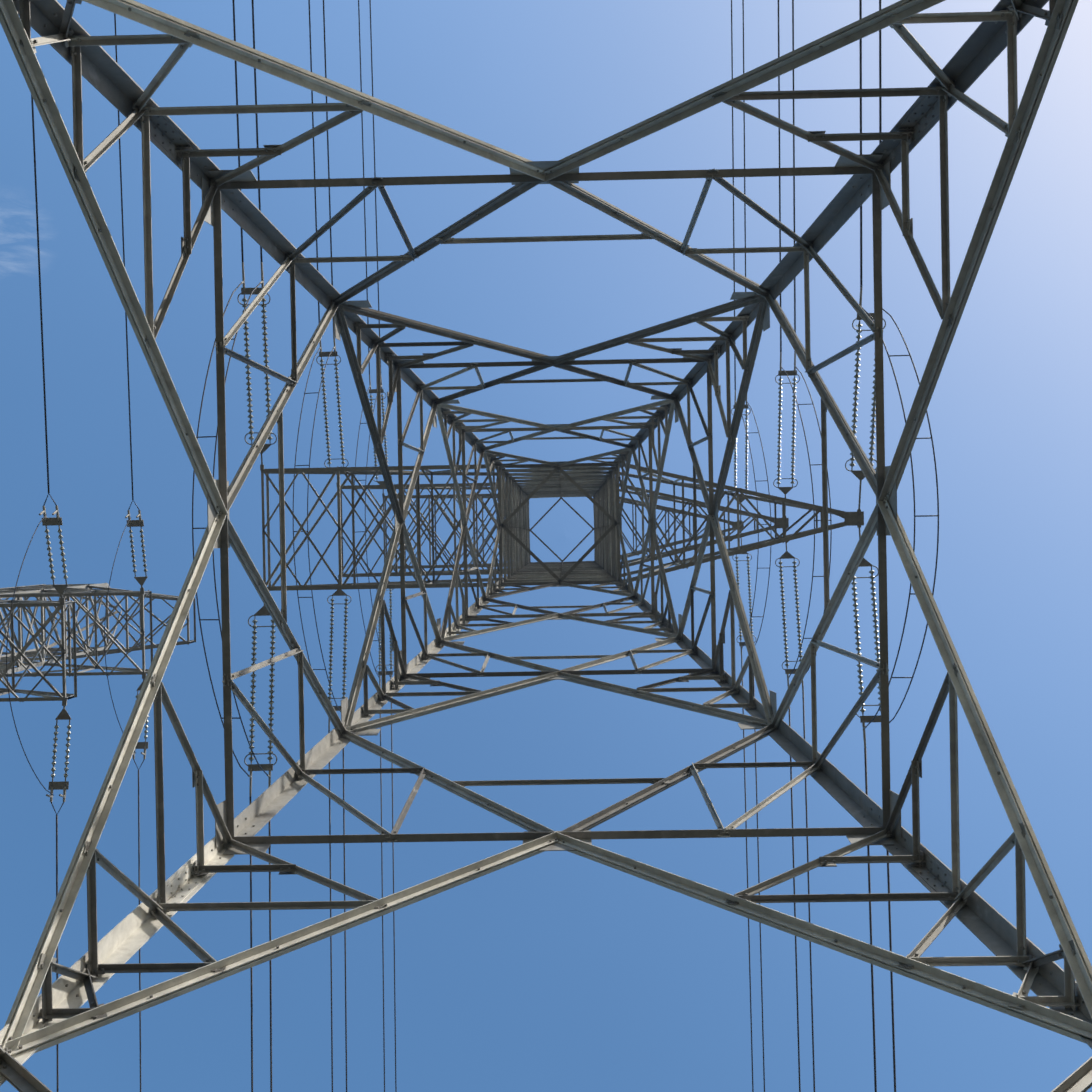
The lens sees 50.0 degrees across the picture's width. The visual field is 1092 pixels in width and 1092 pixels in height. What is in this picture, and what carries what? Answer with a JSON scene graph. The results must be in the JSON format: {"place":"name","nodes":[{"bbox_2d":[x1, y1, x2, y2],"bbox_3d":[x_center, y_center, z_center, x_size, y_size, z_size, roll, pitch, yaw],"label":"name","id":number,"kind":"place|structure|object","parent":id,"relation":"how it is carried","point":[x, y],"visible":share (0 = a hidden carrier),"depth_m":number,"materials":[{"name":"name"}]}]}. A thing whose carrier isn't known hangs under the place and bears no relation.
{"place":"outdoors","nodes":[
{"label":"outdoors","id":0,"kind":"place"},
{"bbox_2d":[0,0,1091,1091],"label":"sky","id":1,"kind":"structure","parent":0,"point":[546,971],"materials":[{"name":"blue"}]},
{"label":"ground","id":2,"kind":"structure","parent":0,"visible":0},
{"bbox_2d":[0,13,195,1091],"bbox_3d":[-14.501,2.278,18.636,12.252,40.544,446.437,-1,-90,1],"label":"transmission tower","id":3,"kind":"structure","parent":2,"relation":"on","point":[40,593],"depth_m":28.35,"materials":[{"name":"metal"}]},
{"bbox_2d":[0,0,1091,1091],"bbox_3d":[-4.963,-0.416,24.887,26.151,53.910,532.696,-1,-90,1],"label":"pylon","id":4,"kind":"object","parent":2,"relation":"on","point":[57,1011],"visible":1,"depth_m":11.99,"materials":[{"name":"metal"}]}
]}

